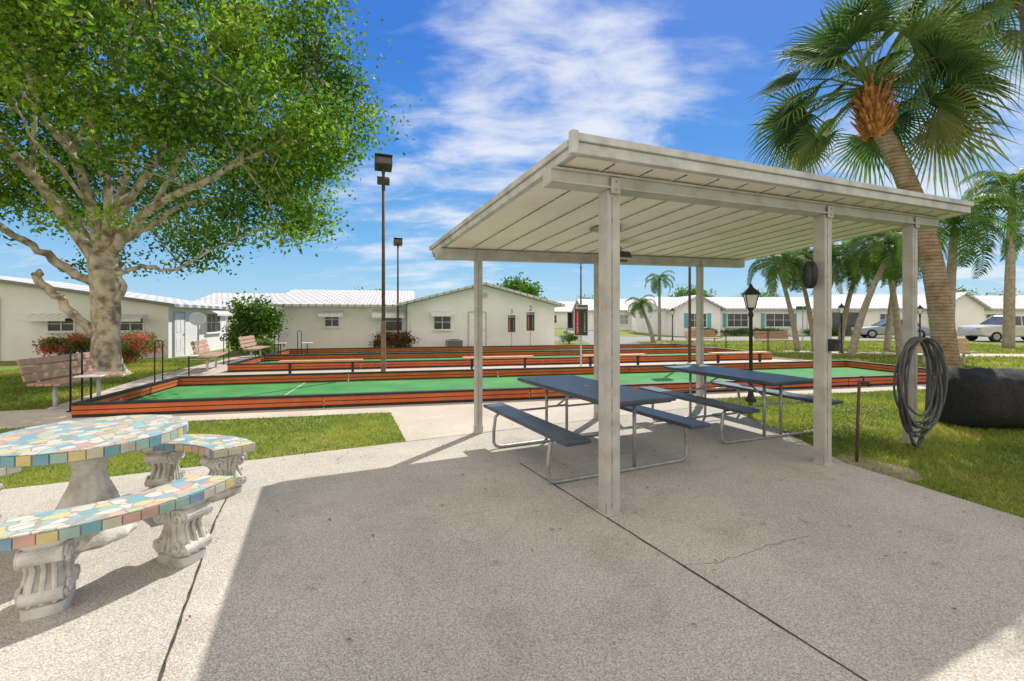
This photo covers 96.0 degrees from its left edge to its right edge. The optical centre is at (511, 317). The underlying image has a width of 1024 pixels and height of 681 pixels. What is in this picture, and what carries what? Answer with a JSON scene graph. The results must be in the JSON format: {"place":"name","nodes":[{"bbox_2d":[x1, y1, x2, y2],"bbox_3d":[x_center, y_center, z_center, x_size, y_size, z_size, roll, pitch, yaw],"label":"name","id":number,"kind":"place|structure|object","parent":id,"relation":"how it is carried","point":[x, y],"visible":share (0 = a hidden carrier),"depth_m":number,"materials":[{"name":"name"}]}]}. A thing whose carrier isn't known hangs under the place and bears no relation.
{"place":"outdoors","nodes":[
{"label":"outdoors","id":0,"kind":"place"},
{"bbox_2d":[0,276,233,360],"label":"house","id":1,"kind":"structure","parent":0,"point":[30,311],"depth_m":16.34,"materials":[{"name":"white paint"}]},
{"bbox_2d":[43,316,76,332],"bbox_3d":[-15.814,0.269,16.150,0.940,0.587,0.117,0,0,-13],"label":"window","id":2,"kind":"structure","parent":1,"relation":"in","point":[67,326],"depth_m":16.16,"materials":[{"name":"white glass"}]},
{"bbox_2d":[121,317,145,332],"bbox_3d":[-13.764,0.269,16.605,0.990,0.587,0.117,0,0,-12],"label":"window","id":3,"kind":"structure","parent":1,"relation":"in","point":[124,325],"depth_m":16.64,"materials":[{"name":"grey glass"}]},
{"bbox_2d":[173,312,185,356],"bbox_3d":[-12.723,0.662,17.641,0.100,1.735,0.860,0,0,-12],"label":"door","id":4,"kind":"structure","parent":1,"relation":"in","point":[179,318],"depth_m":17.62,"materials":[{"name":"white paint"}]},
{"bbox_2d":[205,313,221,333],"bbox_3d":[-13.408,0.269,20.715,0.117,0.938,1.640,0,0,-12],"label":"window","id":5,"kind":"structure","parent":1,"relation":"in","point":[213,322],"depth_m":20.66,"materials":[{"name":"white glass"}]},
{"bbox_2d":[195,293,284,342],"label":"house","id":6,"kind":"structure","parent":0,"point":[216,298],"depth_m":29.38,"materials":[{"name":"white paint"}]},
{"bbox_2d":[0,349,925,428],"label":"court pavement","id":7,"kind":"structure","parent":0,"point":[24,418],"depth_m":8.08,"materials":[{"name":"concrete"}]},
{"bbox_2d":[16,352,123,408],"bbox_3d":[-7.673,1.070,8.088,0.609,0.850,1.700,0,0,-13],"label":"park bench","id":8,"kind":"object","parent":7,"relation":"on","point":[36,376],"visible":0.91,"depth_m":7.79,"materials":[{"name":"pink wood"}]},
{"bbox_2d":[66,349,82,411],"bbox_3d":[-6.950,1.003,7.350,0.090,0.983,0.230,0,0,30],"label":"hand rail","id":9,"kind":"object","parent":7,"relation":"on","point":[70,377],"visible":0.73,"depth_m":7.29,"materials":[{"name":"black metal"}]},
{"bbox_2d":[154,340,162,381],"bbox_3d":[-7.841,1.003,10.227,0.230,0.983,0.090,0,0,-40],"label":"hand rail","id":10,"kind":"object","parent":7,"relation":"on","point":[155,360],"visible":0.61,"depth_m":10.19,"materials":[{"name":"metal"}]},
{"bbox_2d":[180,355,198,375],"bbox_3d":[-7.453,1.185,10.630,0.340,0.620,0.200,0,0,-15],"label":"drink stand","id":11,"kind":"object","parent":7,"relation":"on","point":[189,362],"visible":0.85,"depth_m":10.62,"materials":[{"name":"black paint"}]},
{"bbox_2d":[190,339,227,371],"bbox_3d":[-8.651,1.070,13.180,0.609,0.850,1.700,0,0,-22],"label":"park bench","id":12,"kind":"object","parent":7,"relation":"on","point":[215,355],"visible":0.98,"depth_m":12.89,"materials":[{"name":"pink wood"}]},
{"bbox_2d":[223,333,228,363],"bbox_3d":[-9.098,1.003,14.674,0.230,0.983,0.090,0,0,-40],"label":"hand rail","id":13,"kind":"object","parent":7,"relation":"on","point":[228,347],"visible":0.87,"depth_m":14.69,"materials":[{"name":"black metal"}]},
{"bbox_2d":[238,335,269,357],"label":"park bench","id":14,"kind":"object","parent":7,"relation":"on","point":[248,344],"visible":0.85,"depth_m":16.00,"materials":[{"name":"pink wood"}]},
{"bbox_2d":[245,338,276,355],"bbox_3d":[-9.507,1.143,17.467,1.086,0.755,1.140,0,0,0],"label":"shrub","id":15,"kind":"object","parent":7,"relation":"on","point":[266,342],"visible":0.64,"depth_m":17.41,"materials":[{"name":"green plant"}]},
{"bbox_2d":[278,359,362,373],"bbox_3d":[-4.850,1.292,11.750,2.000,0.405,0.300,0,0,-13],"label":"plank bench","id":16,"kind":"object","parent":7,"relation":"on","point":[289,362],"visible":0.82,"depth_m":11.61,"materials":[{"name":"black paint"}]},
{"bbox_2d":[374,153,392,370],"bbox_3d":[-3.279,-1.310,11.747,0.440,5.610,0.370,0,0,-20],"label":"light pole","id":17,"kind":"object","parent":7,"relation":"on","point":[383,163],"visible":0.98,"depth_m":11.71,"materials":[{"name":"brown metal"}]},
{"bbox_2d":[368,328,421,347],"bbox_3d":[-5.242,1.001,20.637,2.391,1.020,1.137,0,0,0],"label":"croton bush","id":18,"kind":"object","parent":7,"relation":"on","point":[403,339],"visible":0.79,"depth_m":20.48,"materials":[{"name":"red plant"}]},
{"bbox_2d":[446,339,462,346],"bbox_3d":[-2.652,1.260,21.132,0.850,0.480,0.750,0,0,-12],"label":"air conditioner","id":19,"kind":"object","parent":7,"relation":"on","point":[453,342],"visible":0.64,"depth_m":20.85,"materials":[{"name":"grey metal"}]},
{"bbox_2d":[266,343,715,358],"bbox_3d":[-0.231,1.388,19.020,17.412,0.224,3.074,0,0,-13],"label":"bocce court","id":20,"kind":"object","parent":7,"relation":"on","point":[449,349],"visible":0.47,"depth_m":19.86,"materials":[{"name":"orange paint"}]},
{"bbox_2d":[462,355,534,368],"bbox_3d":[-0.370,1.292,12.800,2.000,0.405,0.300,0,0,-13],"label":"plank bench","id":21,"kind":"object","parent":7,"relation":"on","point":[525,357],"visible":0.81,"depth_m":12.78,"materials":[{"name":"black paint"}]},
{"bbox_2d":[227,348,772,371],"bbox_3d":[0.406,1.388,15.914,17.412,0.224,3.074,0,0,-13],"label":"bocce court","id":22,"kind":"object","parent":7,"relation":"on","point":[397,360],"visible":0.83,"depth_m":15.41,"materials":[{"name":"orange paint"}]},
{"bbox_2d":[69,360,934,417],"bbox_3d":[1.705,1.388,10.287,17.612,0.224,3.224,0,0,-13],"label":"bocce court","id":23,"kind":"object","parent":7,"relation":"on","point":[207,394],"visible":0.79,"depth_m":9.50,"materials":[{"name":"green paint"}]},
{"bbox_2d":[73,374,107,401],"bbox_3d":[-6.350,1.185,6.950,0.340,0.620,0.200,0,0,-20],"label":"drink stand","id":24,"kind":"object","parent":23,"relation":"on","point":[91,376],"visible":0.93,"depth_m":6.93,"materials":[{"name":"black paint"}]},
{"bbox_2d":[508,309,514,345],"bbox_3d":[-0.021,0.563,21.416,0.358,1.863,0.079,0,0,-3],"label":"scoreboard sign","id":25,"kind":"object","parent":7,"relation":"on","point":[511,323],"visible":0.99,"depth_m":21.39,"materials":[{"name":"grey metal"}]},
{"bbox_2d":[526,306,534,344],"bbox_3d":[0.849,0.482,21.215,0.388,2.025,0.079,0,0,-3],"label":"scoreboard sign","id":26,"kind":"object","parent":7,"relation":"on","point":[530,321],"visible":1,"depth_m":21.18,"materials":[{"name":"grey metal"}]},
{"bbox_2d":[574,305,587,365],"bbox_3d":[2.061,0.559,13.765,0.418,1.872,0.079,0,0,4],"label":"scoreboard sign","id":27,"kind":"object","parent":7,"relation":"on","point":[580,320],"visible":1,"depth_m":13.73,"materials":[{"name":"grey metal"}]},
{"bbox_2d":[580,264,581,304],"bbox_3d":[3.354,-0.596,22.383,0.132,4.182,0.140,0,0,-12],"label":"light pole","id":28,"kind":"object","parent":7,"relation":"on","point":[580,284],"visible":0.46,"depth_m":22.37,"materials":[{"name":"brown metal"}]},
{"bbox_2d":[580,353,647,365],"bbox_3d":[3.000,1.292,13.500,2.000,0.405,0.300,0,0,-13],"label":"plank bench","id":29,"kind":"object","parent":7,"relation":"on","point":[590,356],"visible":0.73,"depth_m":13.47,"materials":[{"name":"black paint"}]},
{"bbox_2d":[688,267,690,361],"bbox_3d":[5.901,-1.210,15.297,0.440,5.410,0.370,0,0,-12],"label":"light pole","id":30,"kind":"object","parent":7,"relation":"on","point":[689,314],"visible":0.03,"depth_m":15.26,"materials":[{"name":"brown metal"}]},
{"bbox_2d":[684,331,695,344],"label":"park bench","id":31,"kind":"object","parent":7,"relation":"on","point":[686,337],"visible":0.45,"depth_m":21.62,"materials":[{"name":"beige wood"}]},
{"bbox_2d":[708,351,769,362],"bbox_3d":[7.100,1.292,14.400,2.000,0.405,0.300,0,0,-13],"label":"plank bench","id":32,"kind":"object","parent":7,"relation":"on","point":[759,353],"visible":0.8,"depth_m":14.23,"materials":[{"name":"black paint"}]},
{"bbox_2d":[0,406,1023,680],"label":"patio","id":33,"kind":"structure","parent":0,"point":[586,594],"depth_m":2.65,"materials":[{"name":"concrete"}]},
{"bbox_2d":[0,467,21,517],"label":"mosaic bench","id":34,"kind":"object","parent":33,"relation":"on","point":[6,471],"visible":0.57,"depth_m":3.25,"materials":[{"name":"stone"}]},
{"bbox_2d":[0,415,187,552],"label":"mosaic table","id":35,"kind":"object","parent":33,"relation":"on","point":[85,450],"visible":0.88,"depth_m":3.02,"materials":[{"name":"tile"}]},
{"bbox_2d":[0,475,233,620],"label":"mosaic bench","id":36,"kind":"object","parent":33,"relation":"on","point":[46,543],"visible":1,"depth_m":2.44,"materials":[{"name":"tile"}]},
{"bbox_2d":[130,434,255,500],"bbox_3d":[-2.705,1.268,3.915,1.147,0.436,0.434,0,0,11],"label":"mosaic bench","id":37,"kind":"object","parent":33,"relation":"on","point":[225,455],"visible":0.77,"depth_m":3.84,"materials":[{"name":"tile"}]},
{"bbox_2d":[158,407,866,680],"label":"joint crack","id":38,"kind":"object","parent":33,"relation":"on","point":[177,628],"visible":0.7,"depth_m":2.45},
{"bbox_2d":[71,422,973,639],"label":"fallen leaves","id":39,"kind":"object","parent":33,"relation":"on","point":[532,549],"visible":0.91,"depth_m":3.09,"materials":[{"name":"brown plant"}]},
{"bbox_2d":[483,374,710,483],"bbox_3d":[0.800,1.113,4.980,1.678,0.748,1.860,0,0,-25],"label":"picnic table","id":40,"kind":"object","parent":33,"relation":"on","point":[632,400],"visible":0.85,"depth_m":4.61,"materials":[{"name":"blue plastic"}]},
{"bbox_2d":[429,129,973,516],"bbox_3d":[2.210,0.054,5.790,5.760,2.863,3.441,0,0,-26],"label":"picnic shelter","id":41,"kind":"object","parent":33,"relation":"on","point":[607,207],"visible":0.96,"depth_m":4.64,"materials":[{"name":"white metal"}]},
{"bbox_2d":[802,261,817,288],"bbox_3d":[3.055,-0.430,4.668,0.118,0.280,0.280,0,0,14],"label":"round clock","id":42,"kind":"object","parent":41,"relation":"attached to","point":[810,274],"visible":1,"depth_m":4.62,"materials":[{"name":"black paint"}]},
{"bbox_2d":[893,334,947,447],"bbox_3d":[4.582,0.826,5.185,0.688,1.288,0.192,0,0,-13],"label":"garden hose","id":43,"kind":"object","parent":41,"relation":"hanging from","point":[938,386],"visible":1,"depth_m":5.17,"materials":[{"name":"black rubber"}]},
{"bbox_2d":[639,364,842,443],"bbox_3d":[2.980,1.113,6.250,1.678,0.748,1.860,0,0,-22],"label":"picnic table","id":44,"kind":"object","parent":33,"relation":"on","point":[764,379],"visible":0.84,"depth_m":5.87,"materials":[{"name":"blue plastic"}]},
{"bbox_2d":[0,327,1023,516],"bbox_3d":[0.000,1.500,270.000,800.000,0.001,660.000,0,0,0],"label":"ground","id":45,"kind":"structure","parent":0,"point":[13,365],"depth_m":6.00,"materials":[{"name":"plant"}]},
{"bbox_2d":[31,331,90,361],"bbox_3d":[-15.071,0.975,15.728,1.881,1.077,1.450,0,0,-21],"label":"flowering bush","id":46,"kind":"object","parent":45,"relation":"on","point":[54,344],"visible":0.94,"depth_m":15.42,"materials":[{"name":"red plant"}]},
{"bbox_2d":[0,359,218,410],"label":"grass","id":47,"kind":"structure","parent":45,"relation":"on","point":[141,370],"depth_m":10.15,"materials":[{"name":"green plant"}]},
{"bbox_2d":[121,328,166,362],"bbox_3d":[-12.480,0.922,15.162,2.075,1.171,1.472,0,0,0],"label":"flowering bush","id":48,"kind":"object","parent":45,"relation":"on","point":[133,347],"visible":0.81,"depth_m":15.06,"materials":[{"name":"red plant"}]},
{"bbox_2d":[189,312,205,354],"bbox_3d":[-11.735,0.661,17.194,0.343,1.678,0.478,0,0,19],"label":"satellite dish","id":49,"kind":"object","parent":45,"relation":"on","point":[197,319],"visible":0.98,"depth_m":17.26,"materials":[{"name":"grey metal"}]},
{"bbox_2d":[0,411,407,488],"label":"grass","id":50,"kind":"structure","parent":45,"relation":"on","point":[261,425],"depth_m":5.72,"materials":[{"name":"green plant"}]},
{"bbox_2d":[0,0,421,376],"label":"shade tree","id":51,"kind":"object","parent":45,"relation":"on","point":[31,31],"visible":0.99,"depth_m":11.00,"materials":[{"name":"green plant"}]},
{"bbox_2d":[219,288,291,354],"bbox_3d":[-10.588,0.199,18.910,2.444,2.740,2.196,0,0,13],"label":"oleander bush","id":52,"kind":"object","parent":45,"relation":"on","point":[256,319],"visible":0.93,"depth_m":18.50,"materials":[{"name":"green plant"}]},
{"bbox_2d":[393,238,402,334],"bbox_3d":[-5.199,-1.051,20.997,0.396,5.091,0.334,0,0,-22],"label":"light pole","id":53,"kind":"object","parent":45,"relation":"on","point":[397,242],"visible":0.99,"depth_m":20.96,"materials":[{"name":"brown metal"}]},
{"bbox_2d":[266,282,564,350],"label":"house","id":54,"kind":"structure","parent":45,"relation":"on","point":[336,318],"depth_m":21.60,"materials":[{"name":"white paint"}]},
{"bbox_2d":[323,312,340,327],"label":"window","id":55,"kind":"structure","parent":54,"relation":"in","point":[329,322],"depth_m":21.01,"materials":[{"name":"grey glass"}]},
{"bbox_2d":[385,311,402,331],"bbox_3d":[-5.567,0.219,21.575,0.990,0.987,0.117,0,0,-12],"label":"window","id":56,"kind":"structure","parent":54,"relation":"in","point":[391,323],"depth_m":21.61,"materials":[{"name":"grey glass"}]},
{"bbox_2d":[432,316,452,330],"bbox_3d":[-3.262,0.269,21.574,0.940,0.747,0.117,0,0,-12],"label":"window","id":57,"kind":"structure","parent":54,"relation":"in","point":[440,323],"depth_m":21.58,"materials":[{"name":"grey glass"}]},
{"bbox_2d":[468,311,486,345],"bbox_3d":[-1.650,0.627,21.928,0.890,1.805,0.100,0,0,-13],"label":"door","id":58,"kind":"structure","parent":54,"relation":"in","point":[470,315],"depth_m":21.88,"materials":[{"name":"white paint"}]},
{"bbox_2d":[496,272,546,298],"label":"leafy tree","id":59,"kind":"object","parent":45,"relation":"on","point":[517,284],"visible":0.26,"depth_m":36.06,"materials":[{"name":"green plant"}]},
{"bbox_2d":[391,399,695,441],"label":"pathway","id":60,"kind":"structure","parent":45,"relation":"on","point":[415,425],"depth_m":6.78,"materials":[{"name":"concrete"}]},
{"bbox_2d":[558,330,578,343],"bbox_3d":[3.209,1.107,26.033,1.286,0.806,1.103,0,0,0],"label":"shrub","id":61,"kind":"object","parent":45,"relation":"on","point":[568,337],"visible":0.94,"depth_m":25.90,"materials":[{"name":"green plant"}]},
{"bbox_2d":[572,298,641,330],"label":"house","id":62,"kind":"structure","parent":45,"relation":"on","point":[627,320],"depth_m":52.00,"materials":[{"name":"white paint"}]},
{"bbox_2d":[620,314,627,324],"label":"window","id":63,"kind":"structure","parent":62,"relation":"in","point":[623,317],"depth_m":51.99,"materials":[{"name":"white glass"}]},
{"bbox_2d":[625,294,655,342],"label":"feather palm","id":64,"kind":"object","parent":45,"relation":"on","point":[635,307],"visible":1,"depth_m":26.89,"materials":[{"name":"green plant"}]},
{"bbox_2d":[645,270,674,339],"bbox_3d":[9.586,-0.755,30.039,2.071,4.610,1.908,0,0,0],"label":"feather palm","id":65,"kind":"object","parent":45,"relation":"on","point":[657,284],"visible":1,"depth_m":29.90,"materials":[{"name":"green plant"}]},
{"bbox_2d":[667,280,716,296],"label":"leafy tree","id":66,"kind":"object","parent":45,"relation":"on","point":[681,292],"visible":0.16,"depth_m":61.22,"materials":[{"name":"green plant"}]},
{"bbox_2d":[691,329,720,345],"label":"park bench","id":67,"kind":"object","parent":45,"relation":"on","point":[711,333],"visible":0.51,"depth_m":24.27,"materials":[{"name":"brown wood"}]},
{"bbox_2d":[741,283,760,401],"bbox_3d":[4.250,0.450,8.200,0.269,2.100,0.269,0,0,15],"label":"lamp post","id":68,"kind":"object","parent":45,"relation":"on","point":[750,293],"visible":0.88,"depth_m":8.17,"materials":[{"name":"black metal"}]},
{"bbox_2d":[720,327,791,335],"bbox_3d":[19.833,1.160,37.361,7.490,0.811,1.361,0,0,0],"label":"hedge","id":69,"kind":"object","parent":45,"relation":"on","point":[742,331],"visible":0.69,"depth_m":37.16,"materials":[{"name":"green plant"}]},
{"bbox_2d":[753,331,792,348],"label":"park bench","id":70,"kind":"object","parent":45,"relation":"on","point":[775,335],"visible":0.92,"depth_m":21.83,"materials":[{"name":"brown wood"}]},
{"bbox_2d":[746,249,812,349],"bbox_3d":[12.030,-0.898,20.657,2.856,4.934,2.850,0,0,0],"label":"feather palm","id":71,"kind":"object","parent":45,"relation":"on","point":[780,259],"visible":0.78,"depth_m":20.59,"materials":[{"name":"green plant"}]},
{"bbox_2d":[766,248,834,347],"bbox_3d":[13.577,-0.990,21.862,2.882,5.106,3.018,0,0,0],"label":"feather palm","id":72,"kind":"object","parent":45,"relation":"on","point":[808,306],"visible":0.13,"depth_m":21.60,"materials":[{"name":"green plant"}]},
{"bbox_2d":[796,306,805,347],"bbox_3d":[14.200,0.482,22.500,0.600,2.035,0.060,0,0,10],"label":"street sign","id":73,"kind":"object","parent":45,"relation":"on","point":[802,308],"visible":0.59,"depth_m":22.48,"materials":[{"name":"green metal"}]},
{"bbox_2d":[800,327,850,335],"bbox_3d":[25.331,1.153,37.161,4.679,0.826,1.230,0,0,0],"label":"hedge","id":74,"kind":"object","parent":45,"relation":"on","point":[835,331],"visible":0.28,"depth_m":37.05,"materials":[{"name":"green plant"}]},
{"bbox_2d":[801,238,879,290],"bbox_3d":[14.533,-0.965,20.517,2.850,5.066,3.089,0,0,32],"label":"feather palm","id":75,"kind":"object","parent":45,"relation":"on","point":[838,253],"visible":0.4,"depth_m":19.87,"materials":[{"name":"green plant"}]},
{"bbox_2d":[832,249,886,346],"bbox_3d":[16.220,-0.978,21.560,2.888,5.102,2.882,0,0,0],"label":"feather palm","id":76,"kind":"object","parent":45,"relation":"on","point":[847,306],"visible":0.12,"depth_m":21.39,"materials":[{"name":"green plant"}]},
{"bbox_2d":[710,388,1023,517],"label":"grass","id":77,"kind":"structure","parent":45,"relation":"on","point":[950,432],"depth_m":5.41,"materials":[{"name":"green plant"}]},
{"bbox_2d":[930,367,1023,427],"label":"rolled mat","id":78,"kind":"object","parent":77,"relation":"on","point":[978,397],"visible":0.88,"depth_m":6.08,"materials":[{"name":"black fabric"}]},
{"bbox_2d":[835,454,921,482],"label":"dirt","id":79,"kind":"structure","parent":45,"relation":"on","point":[902,471],"depth_m":4.56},
{"bbox_2d":[855,376,870,461],"bbox_3d":[3.639,1.055,4.782,0.168,0.882,0.057,0,0,-10],"label":"water tap","id":80,"kind":"object","parent":79,"relation":"on","point":[858,416],"visible":1,"depth_m":4.76,"materials":[{"name":"brown metal"}]},
{"bbox_2d":[844,230,919,354],"bbox_3d":[14.902,-1.092,18.299,3.005,5.314,2.649,0,0,18],"label":"feather palm","id":81,"kind":"object","parent":45,"relation":"on","point":[896,318],"visible":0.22,"depth_m":18.39,"materials":[{"name":"green plant"}]},
{"bbox_2d":[744,0,1023,370],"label":"cabbage palm","id":82,"kind":"object","parent":45,"relation":"on","point":[941,56],"visible":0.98,"depth_m":8.39,"materials":[{"name":"green plant"}]},
{"bbox_2d":[846,228,936,356],"bbox_3d":[13.952,-1.081,17.105,3.012,5.320,3.039,0,0,0],"label":"feather palm","id":83,"kind":"object","parent":45,"relation":"on","point":[890,246],"visible":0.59,"depth_m":17.11,"materials":[{"name":"green plant"}]},
{"bbox_2d":[865,236,947,350],"bbox_3d":[17.153,-1.097,20.273,3.057,5.316,3.046,0,0,-35],"label":"feather palm","id":84,"kind":"object","parent":45,"relation":"on","point":[888,334],"visible":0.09,"depth_m":20.29,"materials":[{"name":"green plant"}]},
{"bbox_2d":[918,305,923,336],"bbox_3d":[19.300,0.450,21.800,0.269,2.100,0.269,0,0,36],"label":"lamp post","id":85,"kind":"object","parent":45,"relation":"on","point":[920,309],"visible":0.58,"depth_m":21.77,"materials":[{"name":"black metal"}]},
{"bbox_2d":[918,338,981,365],"bbox_3d":[13.408,1.070,14.354,1.700,0.850,0.609,0,0,8],"label":"park bench","id":86,"kind":"object","parent":45,"relation":"on","point":[962,344],"visible":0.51,"depth_m":14.42,"materials":[{"name":"brown wood"}]},
{"bbox_2d":[882,192,1023,317],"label":"feather palm","id":87,"kind":"object","parent":45,"relation":"on","point":[968,230],"visible":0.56,"depth_m":11.81,"materials":[{"name":"green plant"}]},
{"bbox_2d":[891,0,1023,102],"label":"cabbage palm","id":88,"kind":"object","parent":45,"relation":"on","point":[1014,37],"visible":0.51,"depth_m":9.99,"materials":[{"name":"green plant"}]},
{"bbox_2d":[956,285,977,294],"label":"leafy tree","id":89,"kind":"object","parent":45,"relation":"on","point":[963,289],"visible":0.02,"depth_m":62.80,"materials":[{"name":"green plant"}]},
{"bbox_2d":[958,166,1023,348],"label":"feather palm","id":90,"kind":"object","parent":45,"relation":"on","point":[1009,317],"visible":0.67,"depth_m":21.89,"materials":[{"name":"green plant"}]},
{"bbox_2d":[999,223,1023,259],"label":"feather palm","id":91,"kind":"object","parent":45,"relation":"on","point":[1002,250],"visible":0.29,"depth_m":24.06,"materials":[{"name":"green plant"}]},
{"bbox_2d":[0,0,1023,300],"label":"sky","id":92,"kind":"structure","parent":0,"point":[501,85],"materials":[{"name":"blue"}]},
{"bbox_2d":[554,301,570,327],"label":"house","id":93,"kind":"structure","parent":0,"point":[560,317],"depth_m":64.00,"materials":[{"name":"white paint"}]},
{"bbox_2d":[567,301,575,327],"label":"house","id":94,"kind":"structure","parent":0,"point":[570,319],"depth_m":67.42,"materials":[{"name":"white paint"}]},
{"bbox_2d":[563,329,642,344],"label":"road","id":95,"kind":"structure","parent":0,"point":[589,338],"depth_m":30.80,"materials":[{"name":"concrete"}]},
{"bbox_2d":[630,295,880,335],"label":"house","id":96,"kind":"structure","parent":0,"point":[721,313],"depth_m":37.99,"materials":[{"name":"white paint"}]},
{"bbox_2d":[684,313,710,327],"bbox_3d":[14.700,0.266,36.463,2.140,1.193,0.117,0,0,0],"label":"window","id":97,"kind":"structure","parent":96,"relation":"in","point":[707,316],"depth_m":36.47,"materials":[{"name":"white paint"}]},
{"bbox_2d":[723,313,748,327],"bbox_3d":[18.600,0.266,37.963,2.440,1.193,0.117,0,0,0],"label":"window","id":98,"kind":"structure","parent":96,"relation":"in","point":[730,320],"depth_m":37.99,"materials":[{"name":"white glass"}]},
{"bbox_2d":[761,313,796,327],"bbox_3d":[22.000,0.266,37.963,2.940,1.193,0.117,0,0,0],"label":"window","id":99,"kind":"structure","parent":96,"relation":"in","point":[776,320],"depth_m":37.99,"materials":[{"name":"grey glass"}]},
{"bbox_2d":[554,337,1023,340],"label":"road","id":100,"kind":"structure","parent":0,"point":[790,338],"depth_m":32.33,"materials":[{"name":"grey asphalt"}]},
{"bbox_2d":[851,319,929,337],"bbox_3d":[27.305,0.804,33.198,4.410,1.380,1.780,0,0,22],"label":"parked car","id":101,"kind":"object","parent":100,"relation":"on","point":[874,330],"visible":0.48,"depth_m":32.82,"materials":[{"name":"silver metal"}]},
{"bbox_2d":[957,315,1023,341],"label":"parked car","id":102,"kind":"object","parent":100,"relation":"on","point":[990,328],"visible":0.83,"depth_m":28.03,"materials":[{"name":"white paint"}]},
{"bbox_2d":[655,339,1023,369],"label":"grass","id":103,"kind":"structure","parent":0,"point":[866,345],"depth_m":19.98,"materials":[{"name":"green plant"}]},
{"bbox_2d":[784,351,1023,356],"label":"sidewalk","id":104,"kind":"structure","parent":0,"point":[1008,355],"depth_m":18.45,"materials":[{"name":"concrete"}]},
{"bbox_2d":[838,303,844,352],"bbox_3d":[13.800,0.450,19.300,0.269,2.100,0.269,0,0,36],"label":"lamp post","id":105,"kind":"object","parent":104,"relation":"on","point":[841,307],"visible":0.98,"depth_m":19.27,"materials":[{"name":"black metal"}]},
{"bbox_2d":[832,292,993,331],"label":"house","id":106,"kind":"structure","parent":0,"point":[970,309],"depth_m":40.02,"materials":[{"name":"white paint"}]},
{"bbox_2d":[900,313,927,326],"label":"garage door","id":107,"kind":"structure","parent":106,"relation":"in","point":[924,317],"depth_m":40.93,"materials":[{"name":"white paint"}]},
{"bbox_2d":[973,295,1023,319],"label":"house","id":108,"kind":"structure","parent":0,"point":[995,302],"depth_m":44.31,"materials":[{"name":"white paint"}]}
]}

